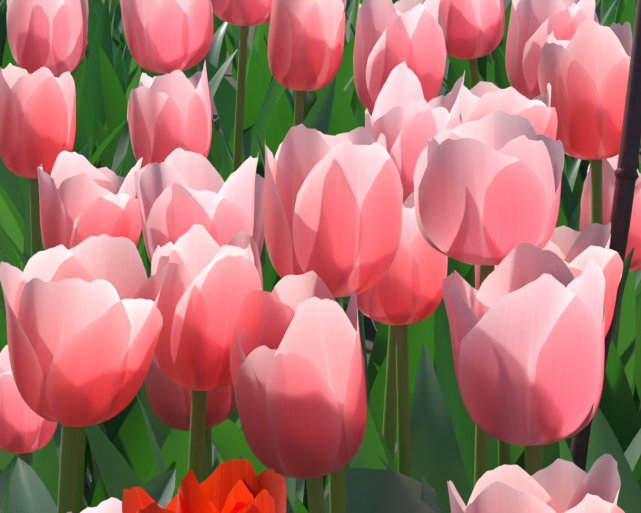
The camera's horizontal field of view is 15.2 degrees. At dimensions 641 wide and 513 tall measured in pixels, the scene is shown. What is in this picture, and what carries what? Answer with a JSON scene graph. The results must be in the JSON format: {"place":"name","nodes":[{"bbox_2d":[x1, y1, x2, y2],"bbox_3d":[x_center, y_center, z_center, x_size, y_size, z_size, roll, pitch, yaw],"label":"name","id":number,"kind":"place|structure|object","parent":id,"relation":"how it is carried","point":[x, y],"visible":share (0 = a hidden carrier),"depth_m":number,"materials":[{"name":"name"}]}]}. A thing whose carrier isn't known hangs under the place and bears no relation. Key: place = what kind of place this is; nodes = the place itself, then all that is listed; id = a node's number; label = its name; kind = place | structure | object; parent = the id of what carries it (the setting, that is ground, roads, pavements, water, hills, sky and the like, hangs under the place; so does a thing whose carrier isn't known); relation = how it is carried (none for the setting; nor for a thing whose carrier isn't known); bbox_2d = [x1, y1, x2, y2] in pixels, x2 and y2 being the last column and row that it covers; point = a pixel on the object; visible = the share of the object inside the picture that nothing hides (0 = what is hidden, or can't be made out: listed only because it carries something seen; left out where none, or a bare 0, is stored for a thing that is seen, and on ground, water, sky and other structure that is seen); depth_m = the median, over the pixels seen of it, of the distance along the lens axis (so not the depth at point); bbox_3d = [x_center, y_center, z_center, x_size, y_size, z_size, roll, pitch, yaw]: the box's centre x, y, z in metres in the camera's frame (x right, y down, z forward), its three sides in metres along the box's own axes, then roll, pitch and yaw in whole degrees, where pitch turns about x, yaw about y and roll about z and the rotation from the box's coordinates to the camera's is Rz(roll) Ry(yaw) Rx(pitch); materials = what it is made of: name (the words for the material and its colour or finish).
{"place":"outdoors","nodes":[
{"label":"outdoors","id":0,"kind":"place"},
{"bbox_2d":[83,0,640,505],"bbox_3d":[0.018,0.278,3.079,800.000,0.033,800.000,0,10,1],"label":"ground","id":1,"kind":"structure","parent":0,"point":[369,332],"depth_m":6.00,"materials":[{"name":"soil"}]},
{"bbox_2d":[0,345,57,512],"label":"tulip","id":2,"kind":"object","parent":1,"relation":"on","point":[25,430],"visible":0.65,"depth_m":1.58,"materials":[{"name":"pink plant"}]},
{"bbox_2d":[0,63,75,473],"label":"tulip","id":3,"kind":"object","parent":1,"relation":"on","point":[37,117],"visible":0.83,"depth_m":2.06,"materials":[{"name":"pink plant"}]},
{"bbox_2d":[0,0,144,479],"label":"tulip","id":4,"kind":"object","parent":1,"relation":"on","point":[51,35],"visible":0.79,"depth_m":2.40,"materials":[{"name":"pink plant"}]},
{"bbox_2d":[0,234,170,512],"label":"tulip","id":5,"kind":"object","parent":1,"relation":"on","point":[84,320],"visible":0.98,"depth_m":1.22,"materials":[{"name":"pink plant"}]},
{"bbox_2d":[8,458,56,512],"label":"leaf","id":6,"kind":"object","parent":5,"relation":"attached to","point":[29,492],"visible":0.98,"depth_m":1.44,"materials":[{"name":"green plant"}]},
{"bbox_2d":[140,469,175,505],"bbox_3d":[-0.143,0.293,1.387,0.079,0.295,0.236,7,12,34],"label":"leaf","id":7,"kind":"object","parent":5,"relation":"attached to","point":[159,489],"visible":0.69,"depth_m":1.45,"materials":[{"name":"green plant"}]},
{"bbox_2d":[33,151,175,512],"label":"tulip","id":8,"kind":"object","parent":1,"relation":"on","point":[81,198],"visible":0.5,"depth_m":1.64,"materials":[{"name":"pink plant"}]},
{"bbox_2d":[0,61,218,466],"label":"tulip","id":9,"kind":"object","parent":1,"relation":"on","point":[168,114],"visible":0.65,"depth_m":2.05,"materials":[{"name":"pink plant"}]},
{"bbox_2d":[67,497,166,512],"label":"tulip","id":10,"kind":"object","parent":1,"relation":"on","point":[111,505],"visible":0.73,"depth_m":0.99,"materials":[{"name":"pink plant"}]},
{"bbox_2d":[120,0,262,273],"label":"tulip","id":11,"kind":"object","parent":1,"relation":"on","point":[165,36],"visible":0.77,"depth_m":2.44,"materials":[{"name":"pink plant"}]},
{"bbox_2d":[134,148,264,498],"bbox_3d":[-0.066,0.231,1.627,0.170,0.604,0.208,1,10,8],"label":"tulip","id":12,"kind":"object","parent":1,"relation":"on","point":[180,192],"visible":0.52,"depth_m":1.56,"materials":[{"name":"pink plant"}]},
{"bbox_2d":[122,459,285,512],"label":"tulip","id":13,"kind":"object","parent":1,"relation":"on","point":[234,486],"visible":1,"depth_m":0.96,"materials":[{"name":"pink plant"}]},
{"bbox_2d":[151,224,262,483],"bbox_3d":[-0.123,0.281,1.334,0.232,0.605,0.105,0,10,1],"label":"tulip","id":14,"kind":"object","parent":1,"relation":"on","point":[209,285],"visible":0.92,"depth_m":1.25,"materials":[{"name":"pink plant"}]},
{"bbox_2d":[144,358,328,512],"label":"tulip","id":15,"kind":"object","parent":1,"relation":"on","point":[170,404],"visible":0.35,"depth_m":1.58,"materials":[{"name":"pink plant"}]},
{"bbox_2d":[211,0,272,272],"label":"tulip","id":16,"kind":"object","parent":1,"relation":"on","point":[243,14],"visible":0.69,"depth_m":2.62,"materials":[{"name":"pink plant"}]},
{"bbox_2d":[230,270,366,512],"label":"tulip","id":17,"kind":"object","parent":1,"relation":"on","point":[297,367],"visible":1,"depth_m":1.21,"materials":[{"name":"pink plant"}]},
{"bbox_2d":[262,0,346,292],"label":"tulip","id":18,"kind":"object","parent":1,"relation":"on","point":[305,44],"visible":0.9,"depth_m":2.35,"materials":[{"name":"pink plant"}]},
{"bbox_2d":[0,0,640,512],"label":"leaves","id":19,"kind":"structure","parent":1,"relation":"on","point":[106,72],"depth_m":3.67,"materials":[{"name":"green plant"}]},
{"bbox_2d":[263,124,402,512],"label":"tulip","id":20,"kind":"object","parent":1,"relation":"on","point":[332,210],"visible":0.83,"depth_m":1.26,"materials":[{"name":"pink plant"}]},
{"bbox_2d":[211,61,464,512],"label":"tulip","id":21,"kind":"object","parent":1,"relation":"on","point":[406,120],"visible":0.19,"depth_m":1.73,"materials":[{"name":"pink plant"}]},
{"bbox_2d":[325,467,442,512],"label":"leaf","id":22,"kind":"object","parent":1,"relation":"on","point":[367,490],"visible":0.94,"depth_m":1.46,"materials":[{"name":"green plant"}]},
{"bbox_2d":[350,192,447,477],"bbox_3d":[0.057,0.236,1.670,0.089,0.577,0.163,0,10,1],"label":"tulip","id":23,"kind":"object","parent":1,"relation":"on","point":[403,292],"visible":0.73,"depth_m":1.58,"materials":[{"name":"pink plant"}]},
{"bbox_2d":[340,0,474,392],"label":"tulip","id":24,"kind":"object","parent":1,"relation":"on","point":[390,36],"visible":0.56,"depth_m":2.19,"materials":[{"name":"pink plant"}]},
{"bbox_2d":[423,0,504,288],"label":"tulip","id":25,"kind":"object","parent":1,"relation":"on","point":[474,30],"visible":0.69,"depth_m":2.54,"materials":[{"name":"pink plant"}]},
{"bbox_2d":[414,109,563,512],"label":"tulip","id":26,"kind":"object","parent":1,"relation":"on","point":[487,189],"visible":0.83,"depth_m":1.30,"materials":[{"name":"pink plant"}]},
{"bbox_2d":[377,222,640,471],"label":"tulip","id":27,"kind":"object","parent":1,"relation":"on","point":[574,251],"visible":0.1,"depth_m":1.60,"materials":[{"name":"pink plant"}]},
{"bbox_2d":[441,0,598,305],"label":"tulip","id":28,"kind":"object","parent":1,"relation":"on","point":[533,24],"visible":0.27,"depth_m":2.39,"materials":[{"name":"pink plant"}]},
{"bbox_2d":[442,242,604,475],"bbox_3d":[0.137,0.293,1.279,0.148,0.601,0.249,3,10,16],"label":"tulip","id":29,"kind":"object","parent":1,"relation":"on","point":[527,326],"visible":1,"depth_m":1.21,"materials":[{"name":"pink plant"}]},
{"bbox_2d":[585,407,640,512],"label":"leaf","id":30,"kind":"object","parent":29,"relation":"on","point":[603,440],"visible":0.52,"depth_m":1.37,"materials":[{"name":"green plant"}]},
{"bbox_2d":[434,81,633,491],"bbox_3d":[0.136,0.167,1.927,0.127,0.624,0.238,7,12,36],"label":"tulip","id":31,"kind":"object","parent":1,"relation":"on","point":[480,100],"visible":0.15,"depth_m":1.94,"materials":[{"name":"pink plant"}]},
{"bbox_2d":[447,454,624,512],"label":"tulip","id":32,"kind":"object","parent":1,"relation":"on","point":[558,485],"visible":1,"depth_m":1.03,"materials":[{"name":"pink plant"}]},
{"bbox_2d":[510,154,640,464],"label":"tulip","id":33,"kind":"object","parent":1,"relation":"on","point":[609,166],"visible":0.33,"depth_m":2.04,"materials":[{"name":"pink plant"}]},
{"bbox_2d":[538,19,640,452],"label":"tulip","id":34,"kind":"object","parent":1,"relation":"on","point":[584,71],"visible":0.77,"depth_m":1.99,"materials":[{"name":"pink plant"}]},
{"bbox_2d":[570,0,640,470],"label":"stake","id":35,"kind":"object","parent":1,"relation":"on","point":[626,174],"visible":0.62,"depth_m":1.83,"materials":[{"name":"black plant"}]}
]}

